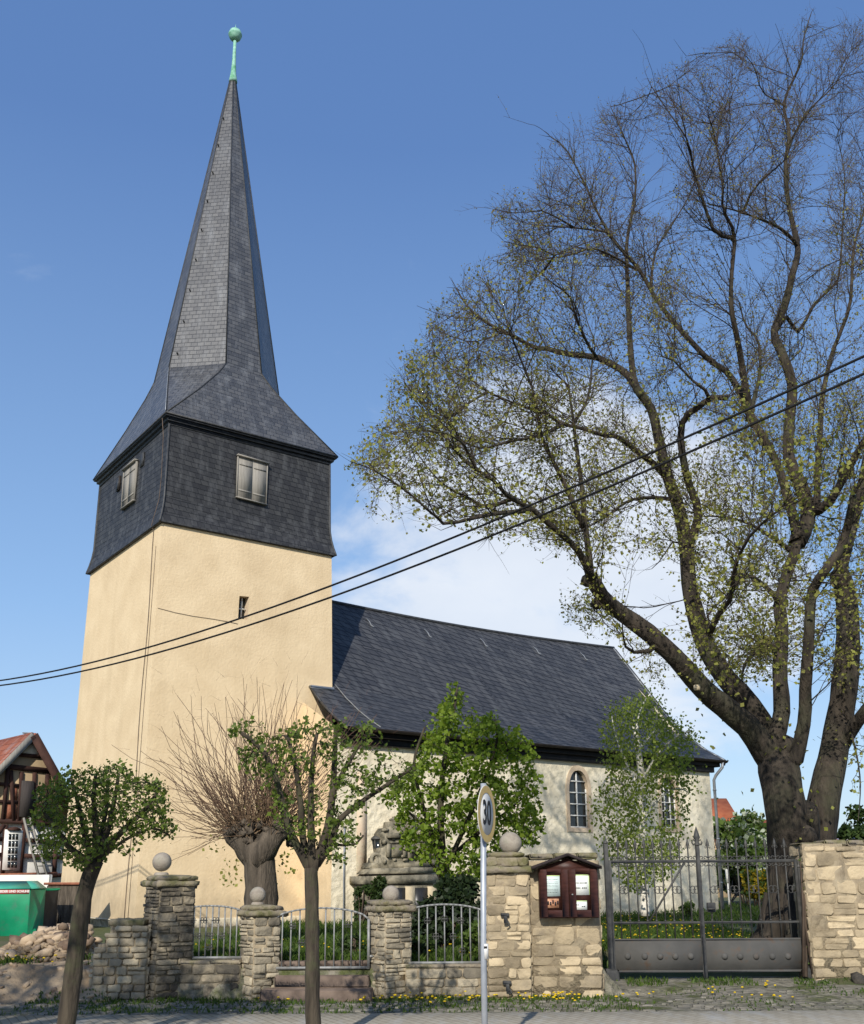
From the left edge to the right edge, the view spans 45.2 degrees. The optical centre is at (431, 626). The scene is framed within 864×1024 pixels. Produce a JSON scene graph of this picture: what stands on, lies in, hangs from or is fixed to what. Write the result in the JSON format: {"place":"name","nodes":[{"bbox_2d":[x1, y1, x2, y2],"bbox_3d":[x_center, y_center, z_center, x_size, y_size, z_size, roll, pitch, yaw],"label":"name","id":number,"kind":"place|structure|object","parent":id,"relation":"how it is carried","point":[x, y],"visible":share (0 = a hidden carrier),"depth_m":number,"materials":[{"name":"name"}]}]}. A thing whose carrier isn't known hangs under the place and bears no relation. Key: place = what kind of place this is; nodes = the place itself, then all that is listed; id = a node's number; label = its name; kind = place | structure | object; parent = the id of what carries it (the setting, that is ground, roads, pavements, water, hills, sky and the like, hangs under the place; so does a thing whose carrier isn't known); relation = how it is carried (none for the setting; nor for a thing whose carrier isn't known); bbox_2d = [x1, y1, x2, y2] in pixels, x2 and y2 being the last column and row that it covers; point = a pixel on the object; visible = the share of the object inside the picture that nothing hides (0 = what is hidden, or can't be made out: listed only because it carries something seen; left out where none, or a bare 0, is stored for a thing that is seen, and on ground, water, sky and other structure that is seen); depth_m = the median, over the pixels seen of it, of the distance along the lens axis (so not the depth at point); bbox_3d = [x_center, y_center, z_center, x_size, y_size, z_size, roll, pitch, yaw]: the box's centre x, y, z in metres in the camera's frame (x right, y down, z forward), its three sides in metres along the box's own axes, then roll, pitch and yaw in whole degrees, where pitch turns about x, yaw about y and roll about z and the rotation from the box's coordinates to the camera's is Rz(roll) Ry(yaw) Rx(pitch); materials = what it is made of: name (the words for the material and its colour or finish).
{"place":"outdoors","nodes":[
{"label":"outdoors","id":0,"kind":"place"},
{"bbox_2d":[0,895,863,1015],"bbox_3d":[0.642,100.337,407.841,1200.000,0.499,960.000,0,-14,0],"label":"ground","id":1,"kind":"structure","parent":0,"point":[41,979],"depth_m":14.54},
{"bbox_2d":[0,881,46,935],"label":"clothes container","id":2,"kind":"object","parent":1,"relation":"on","point":[22,904],"visible":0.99,"depth_m":23.29,"materials":[{"name":"green metal"}]},
{"bbox_2d":[0,875,51,887],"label":"yard wall","id":3,"kind":"structure","parent":1,"relation":"on","point":[42,879],"depth_m":35.00,"materials":[{"name":"white paint"}]},
{"bbox_2d":[0,732,69,881],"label":"half timbered house","id":4,"kind":"structure","parent":1,"relation":"on","point":[27,765],"depth_m":39.38,"materials":[{"name":"white paint"}]},
{"bbox_2d":[2,829,22,870],"bbox_3d":[-15.713,8.364,38.789,0.685,1.493,0.068,13,-19,-43],"label":"window","id":5,"kind":"structure","parent":4,"relation":"in","point":[12,838],"depth_m":38.77,"materials":[{"name":"white paint"}]},
{"bbox_2d":[19,780,33,817],"bbox_3d":[-15.409,6.578,39.474,0.541,1.386,0.050,13,-19,-43],"label":"loft door","id":6,"kind":"structure","parent":4,"relation":"in","point":[26,801],"depth_m":39.43,"materials":[{"name":"grey wood"}]},
{"bbox_2d":[22,818,47,874],"bbox_3d":[-14.852,8.310,38.798,1.221,2.317,0.364,-5,-14,17],"label":"ladder","id":7,"kind":"object","parent":4,"relation":"attached to","point":[45,872],"visible":0.77,"depth_m":38.77,"materials":[{"name":"grey metal"}]},
{"bbox_2d":[0,962,94,1002],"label":"bank stones","id":8,"kind":"object","parent":1,"relation":"on","point":[27,983],"visible":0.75,"depth_m":14.59,"materials":[{"name":"grey stone"}]},
{"bbox_2d":[0,928,102,962],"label":"rubble heap","id":9,"kind":"object","parent":1,"relation":"on","point":[24,950],"visible":0.41,"depth_m":15.92,"materials":[{"name":"beige stone"}]},
{"bbox_2d":[3,949,16,956],"bbox_3d":[-6.420,5.016,15.821,0.209,0.166,0.197,-4,-14,14],"label":"rubble stone","id":10,"kind":"object","parent":9,"relation":"on","point":[12,952],"visible":0.59,"depth_m":15.78,"materials":[{"name":"beige stone"}]},
{"bbox_2d":[9,935,20,944],"bbox_3d":[-6.540,5.006,16.390,0.325,0.257,0.285,-5,-14,20],"label":"rubble stone","id":11,"kind":"object","parent":9,"relation":"on","point":[12,938],"visible":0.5,"depth_m":16.30,"materials":[{"name":"brown stone"}]},
{"bbox_2d":[18,934,36,944],"bbox_3d":[-6.301,4.940,16.197,0.270,0.282,0.285,12,-18,-41],"label":"rubble stone","id":12,"kind":"object","parent":9,"relation":"on","point":[27,938],"visible":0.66,"depth_m":16.11,"materials":[{"name":"beige stone"}]},
{"bbox_2d":[32,944,39,950],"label":"rubble stone","id":13,"kind":"object","parent":9,"relation":"on","point":[36,947],"visible":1,"depth_m":15.91,"materials":[{"name":"beige stone"}]},
{"bbox_2d":[36,930,44,936],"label":"rubble stone","id":14,"kind":"object","parent":9,"relation":"on","point":[39,933],"visible":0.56,"depth_m":16.50,"materials":[{"name":"beige stone"}]},
{"bbox_2d":[35,938,45,942],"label":"rubble stone","id":15,"kind":"object","parent":9,"relation":"on","point":[40,940],"visible":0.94,"depth_m":16.13,"materials":[{"name":"beige stone"}]},
{"bbox_2d":[37,926,47,931],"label":"rubble stone","id":16,"kind":"object","parent":9,"relation":"on","point":[40,928],"visible":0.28,"depth_m":17.15,"materials":[{"name":"beige stone"}]},
{"bbox_2d":[36,948,53,957],"bbox_3d":[-5.907,4.987,15.816,0.254,0.150,0.216,0,-14,0],"label":"rubble stone","id":17,"kind":"object","parent":9,"relation":"on","point":[44,952],"visible":1,"depth_m":15.74,"materials":[{"name":"beige stone"}]},
{"bbox_2d":[43,934,55,939],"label":"rubble stone","id":18,"kind":"object","parent":9,"relation":"on","point":[50,936],"visible":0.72,"depth_m":16.18,"materials":[{"name":"beige stone"}]},
{"bbox_2d":[47,939,54,945],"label":"rubble stone","id":19,"kind":"object","parent":9,"relation":"on","point":[51,941],"visible":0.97,"depth_m":16.06,"materials":[{"name":"beige stone"}]},
{"bbox_2d":[46,945,57,951],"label":"rubble stone","id":20,"kind":"object","parent":9,"relation":"on","point":[51,946],"visible":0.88,"depth_m":15.87,"materials":[{"name":"beige stone"}]},
{"bbox_2d":[52,933,62,939],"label":"rubble stone","id":21,"kind":"object","parent":9,"relation":"on","point":[58,937],"visible":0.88,"depth_m":16.18,"materials":[{"name":"beige stone"}]},
{"bbox_2d":[54,931,66,941],"bbox_3d":[-5.863,4.884,16.291,0.281,0.178,0.242,9,-16,-33],"label":"rubble stone","id":22,"kind":"object","parent":9,"relation":"on","point":[63,932],"visible":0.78,"depth_m":16.26,"materials":[{"name":"beige stone"}]},
{"bbox_2d":[57,939,67,947],"bbox_3d":[-5.672,4.959,16.097,0.257,0.198,0.226,0,-14,0],"label":"rubble stone","id":23,"kind":"object","parent":9,"relation":"on","point":[61,943],"visible":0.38,"depth_m":16.02,"materials":[{"name":"beige stone"}]},
{"bbox_2d":[57,922,68,930],"bbox_3d":[-5.883,4.802,16.547,0.154,0.151,0.219,0,-14,0],"label":"rubble stone","id":24,"kind":"object","parent":9,"relation":"on","point":[62,926],"visible":0.97,"depth_m":16.48,"materials":[{"name":"brown stone"}]},
{"bbox_2d":[88,924,92,931],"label":"rubble stone","id":25,"kind":"object","parent":9,"relation":"on","point":[90,927],"visible":0.22,"depth_m":17.17,"materials":[{"name":"beige stone"}]},
{"bbox_2d":[86,936,95,946],"bbox_3d":[-5.474,5.011,16.497,0.202,0.174,0.261,0,-14,0],"label":"rubble stone","id":26,"kind":"object","parent":9,"relation":"on","point":[91,940],"visible":0.56,"depth_m":16.44,"materials":[{"name":"brown stone"}]},
{"bbox_2d":[94,937,102,941],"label":"rubble stone","id":27,"kind":"object","parent":9,"relation":"on","point":[98,939],"visible":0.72,"depth_m":17.10,"materials":[{"name":"beige stone"}]},
{"bbox_2d":[43,888,59,926],"bbox_3d":[-9.365,6.914,24.911,0.416,1.219,1.050,0,-14,0],"label":"recycling bin","id":28,"kind":"object","parent":1,"relation":"on","point":[50,906],"visible":0.19,"depth_m":24.95,"materials":[{"name":"black plastic"}]},
{"bbox_2d":[44,882,91,924],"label":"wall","id":29,"kind":"structure","parent":1,"relation":"on","point":[67,891],"depth_m":26.14,"materials":[{"name":"brick"}]},
{"bbox_2d":[89,918,152,1000],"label":"boundary wall","id":30,"kind":"structure","parent":1,"relation":"on","point":[120,959],"depth_m":14.54,"materials":[{"name":"stone"}]},
{"bbox_2d":[140,852,199,999],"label":"stone pillar","id":31,"kind":"structure","parent":1,"relation":"on","point":[168,906],"depth_m":14.71,"materials":[{"name":"grey stone"}]},
{"bbox_2d":[179,959,240,997],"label":"stone wall","id":32,"kind":"structure","parent":1,"relation":"on","point":[211,974],"depth_m":14.61,"materials":[{"name":"beige stone"}]},
{"bbox_2d":[192,905,241,959],"bbox_3d":[-3.202,4.497,14.862,1.007,0.978,0.039,0,-14,0],"label":"iron fence","id":33,"kind":"object","parent":32,"relation":"on","point":[211,935],"visible":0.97,"depth_m":14.87,"materials":[{"name":"metal"}]},
{"bbox_2d":[112,652,406,904],"bbox_3d":[-3.288,3.032,19.183,5.673,5.514,4.568,-6,-15,21],"label":"pollarded tree","id":34,"kind":"object","parent":1,"relation":"on","point":[255,840],"visible":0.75,"depth_m":18.98,"materials":[{"name":"brown plant"}]},
{"bbox_2d":[237,887,288,999],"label":"stone pillar","id":35,"kind":"structure","parent":1,"relation":"on","point":[260,923],"depth_m":14.64,"materials":[{"name":"beige stone"}]},
{"bbox_2d":[274,907,373,968],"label":"iron gate","id":36,"kind":"structure","parent":35,"relation":"attached to","point":[369,956],"depth_m":14.73,"materials":[{"name":"metal"}]},
{"bbox_2d":[260,960,372,1001],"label":"entrance steps","id":37,"kind":"structure","parent":1,"relation":"on","point":[339,988],"depth_m":14.45,"materials":[{"name":"beige stone"}]},
{"bbox_2d":[337,930,366,951],"bbox_3d":[-1.262,5.045,16.518,0.553,0.425,0.441,0,-14,0],"label":"shrub","id":38,"kind":"object","parent":1,"relation":"on","point":[347,941],"visible":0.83,"depth_m":16.44,"materials":[{"name":"green plant"}]},
{"bbox_2d":[352,875,387,923],"bbox_3d":[-1.639,7.184,27.207,0.962,1.304,0.606,0,-14,0],"label":"ivy plant","id":39,"kind":"object","parent":1,"relation":"on","point":[374,891],"visible":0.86,"depth_m":27.17,"materials":[{"name":"green plant"}]},
{"bbox_2d":[363,885,417,998],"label":"stone pillar","id":40,"kind":"structure","parent":1,"relation":"on","point":[389,915],"depth_m":14.65,"materials":[{"name":"beige stone"}]},
{"bbox_2d":[349,813,437,920],"bbox_3d":[-0.863,6.670,28.334,2.879,3.131,0.600,9,-17,-35],"label":"carved memorial","id":41,"kind":"object","parent":1,"relation":"on","point":[384,858],"visible":0.53,"depth_m":28.07,"materials":[{"name":"grey stone"}]},
{"bbox_2d":[370,835,379,875],"bbox_3d":[-1.419,6.235,28.466,0.462,1.240,0.864,-7,-15,25],"label":"wall lantern","id":42,"kind":"object","parent":41,"relation":"attached to","point":[375,839],"depth_m":28.18,"materials":[{"name":"metal"}]},
{"bbox_2d":[61,25,727,927],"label":"church","id":43,"kind":"structure","parent":1,"relation":"on","point":[211,479],"depth_m":30.80,"materials":[{"name":"paint"}]},
{"bbox_2d":[238,597,245,618],"bbox_3d":[-5.487,-0.505,29.597,0.365,0.900,0.308,0,-14,0],"label":"slit window","id":44,"kind":"structure","parent":43,"relation":"in","point":[241,600],"depth_m":29.63,"materials":[{"name":"black glass"}]},
{"bbox_2d":[566,765,592,832],"bbox_3d":[4.658,5.506,33.160,1.100,2.110,0.150,9,-17,-35],"label":"church window","id":45,"kind":"structure","parent":43,"relation":"in","point":[576,804],"depth_m":33.20,"materials":[{"name":"grey glass"}]},
{"bbox_2d":[658,774,681,832],"bbox_3d":[8.097,6.031,35.585,1.040,2.030,0.150,9,-17,-35],"label":"church window","id":46,"kind":"structure","parent":43,"relation":"in","point":[668,807],"depth_m":35.60,"materials":[{"name":"grey glass"}]},
{"bbox_2d":[6,914,793,1004],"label":"dandelions","id":47,"kind":"object","parent":1,"relation":"on","point":[562,992],"visible":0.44,"depth_m":14.23,"materials":[{"name":"yellow plant"}]},
{"bbox_2d":[411,933,434,957],"bbox_3d":[-0.184,4.928,15.934,0.591,0.394,0.378,8,-16,-30],"label":"shrub","id":48,"kind":"object","parent":1,"relation":"on","point":[423,945],"visible":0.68,"depth_m":15.87,"materials":[{"name":"green plant"}]},
{"bbox_2d":[0,988,863,1015],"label":"cobbles","id":49,"kind":"object","parent":1,"relation":"on","point":[784,1007],"visible":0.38,"depth_m":13.39,"materials":[{"name":"grey stone"}]},
{"bbox_2d":[411,873,479,948],"bbox_3d":[0.353,4.722,17.090,1.282,1.308,1.226,-9,-16,31],"label":"dark shrub","id":50,"kind":"object","parent":1,"relation":"on","point":[462,889],"visible":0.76,"depth_m":16.94,"materials":[{"name":"green plant"}]},
{"bbox_2d":[405,964,487,997],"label":"stone wall","id":51,"kind":"structure","parent":1,"relation":"on","point":[439,979],"depth_m":14.53,"materials":[{"name":"beige stone"}]},
{"bbox_2d":[409,903,480,963],"bbox_3d":[0.180,4.497,14.774,1.259,1.062,0.039,0,-14,0],"label":"iron fence","id":52,"kind":"object","parent":51,"relation":"on","point":[445,961],"visible":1,"depth_m":14.78,"materials":[{"name":"metal"}]},
{"bbox_2d":[379,681,547,879],"bbox_3d":[0.584,3.476,20.259,3.364,4.936,2.856,0,-14,0],"label":"young tree","id":53,"kind":"object","parent":1,"relation":"on","point":[446,715],"visible":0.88,"depth_m":19.97,"materials":[{"name":"green plant"}]},
{"bbox_2d":[456,920,479,959],"bbox_3d":[0.601,4.751,15.708,0.508,0.592,0.433,7,-15,-27],"label":"shrub","id":54,"kind":"object","parent":1,"relation":"on","point":[474,938],"visible":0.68,"depth_m":15.64,"materials":[{"name":"green plant"}]},
{"bbox_2d":[486,832,533,998],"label":"stone pillar","id":55,"kind":"structure","parent":1,"relation":"on","point":[509,870],"depth_m":14.59,"materials":[{"name":"stone"}]},
{"bbox_2d":[524,852,604,997],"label":"boundary wall","id":56,"kind":"structure","parent":1,"relation":"on","point":[566,953],"depth_m":14.55,"materials":[{"name":"stone"}]},
{"bbox_2d":[531,853,601,917],"bbox_3d":[1.896,3.651,14.618,0.979,0.885,0.260,0,-14,0],"label":"notice board","id":57,"kind":"object","parent":56,"relation":"attached to","point":[567,888],"visible":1,"depth_m":14.56,"materials":[{"name":"wood"}]},
{"bbox_2d":[540,869,568,916],"bbox_3d":[1.719,3.744,14.554,0.392,0.652,0.029,0,-14,0],"label":"door","id":58,"kind":"structure","parent":57,"relation":"in","point":[563,910],"depth_m":14.54,"materials":[{"name":"brown wood"}]},
{"bbox_2d":[568,869,597,916],"bbox_3d":[2.125,3.740,14.546,0.392,0.652,0.047,0,-14,0],"label":"door","id":59,"kind":"structure","parent":57,"relation":"in","point":[592,899],"depth_m":14.54,"materials":[{"name":"wood"}]},
{"bbox_2d":[336,0,863,937],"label":"linden tree","id":60,"kind":"object","parent":1,"relation":"on","point":[792,814],"visible":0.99,"depth_m":18.20,"materials":[{"name":"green plant"}]},
{"bbox_2d":[678,901,694,916],"bbox_3d":[7.666,8.534,31.337,0.520,0.540,1.302,-2,-14,8],"label":"shrub","id":61,"kind":"object","parent":1,"relation":"on","point":[686,908],"visible":0.8,"depth_m":30.87,"materials":[{"name":"green plant"}]},
{"bbox_2d":[711,798,742,896],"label":"distant house","id":62,"kind":"structure","parent":1,"relation":"on","point":[725,809],"depth_m":63.67,"materials":[{"name":"orange tile"}]},
{"bbox_2d":[725,869,729,904],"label":"garden post","id":63,"kind":"object","parent":1,"relation":"on","point":[726,873],"visible":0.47,"depth_m":40.77,"materials":[{"name":"white paint"}]},
{"bbox_2d":[713,807,767,904],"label":"flowering bush","id":64,"kind":"object","parent":1,"relation":"on","point":[741,827],"visible":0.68,"depth_m":42.66,"materials":[{"name":"green plant"}]},
{"bbox_2d":[716,867,766,901],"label":"garden tree","id":65,"kind":"object","parent":1,"relation":"on","point":[733,882],"visible":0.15,"depth_m":48.03,"materials":[{"name":"green plant"}]},
{"bbox_2d":[739,866,766,907],"bbox_3d":[12.122,9.796,38.890,1.182,1.557,1.273,0,-14,0],"label":"forsythia bush","id":66,"kind":"object","parent":1,"relation":"on","point":[762,876],"visible":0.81,"depth_m":38.68,"materials":[{"name":"yellow plant"}]},
{"bbox_2d":[789,839,863,979],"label":"boundary wall","id":67,"kind":"structure","parent":1,"relation":"on","point":[833,877],"depth_m":15.50,"materials":[{"name":"stone"}]},
{"bbox_2d":[603,827,811,980],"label":"double gate","id":68,"kind":"structure","parent":67,"relation":"attached to","point":[704,954],"depth_m":15.50,"materials":[{"name":"metal"}]},
{"bbox_2d":[798,858,812,976],"bbox_3d":[5.641,4.339,15.687,0.186,1.809,0.602,-7,-15,24],"label":"gate post","id":69,"kind":"object","parent":67,"relation":"attached to","point":[805,949],"visible":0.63,"depth_m":15.43,"materials":[{"name":"grey metal"}]},
{"bbox_2d":[837,803,863,839],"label":"garden tree","id":70,"kind":"object","parent":1,"relation":"on","point":[846,831],"visible":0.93,"depth_m":45.05,"materials":[{"name":"green plant"}]},
{"bbox_2d":[850,972,863,983],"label":"field stone","id":71,"kind":"object","parent":1,"relation":"on","point":[857,977],"visible":0.96,"depth_m":14.73,"materials":[{"name":"grey stone"}]},
{"bbox_2d":[0,902,863,1015],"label":"grass","id":72,"kind":"structure","parent":0,"point":[448,949],"depth_m":15.41,"materials":[{"name":"green plant"}]},
{"bbox_2d":[581,680,711,915],"bbox_3d":[5.118,3.981,24.747,2.946,5.648,3.363,-6,-15,23],"label":"birch tree","id":73,"kind":"object","parent":72,"relation":"on","point":[641,802],"visible":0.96,"depth_m":24.54,"materials":[{"name":"green plant"}]},
{"bbox_2d":[0,1010,863,1023],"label":"pavement","id":74,"kind":"structure","parent":0,"point":[770,1017],"depth_m":12.18,"materials":[{"name":"grey asphalt"}]},
{"bbox_2d":[26,758,179,1023],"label":"street tree","id":75,"kind":"object","parent":74,"relation":"on","point":[92,859],"visible":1,"depth_m":10.30,"materials":[{"name":"green plant"}]},
{"bbox_2d":[227,713,423,1023],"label":"street tree","id":76,"kind":"object","parent":74,"relation":"on","point":[311,857],"visible":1,"depth_m":10.45,"materials":[{"name":"green plant"}]},
{"bbox_2d":[476,783,495,1023],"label":"speed limit sign","id":77,"kind":"object","parent":74,"relation":"on","point":[486,816],"visible":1,"depth_m":9.39,"materials":[{"name":"grey metal"}]},
{"bbox_2d":[0,372,863,685],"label":"overhead cable","id":78,"kind":"object","parent":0,"point":[482,538],"visible":1,"depth_m":13.95,"materials":[{"name":"rubber"}]},
{"bbox_2d":[0,355,863,680],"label":"overhead cable","id":79,"kind":"object","parent":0,"point":[484,523],"visible":1,"depth_m":14.02,"materials":[{"name":"rubber"}]},
{"bbox_2d":[0,0,863,831],"label":"sky","id":80,"kind":"structure","parent":0,"point":[367,125],"materials":[{"name":"blue"}]}
]}

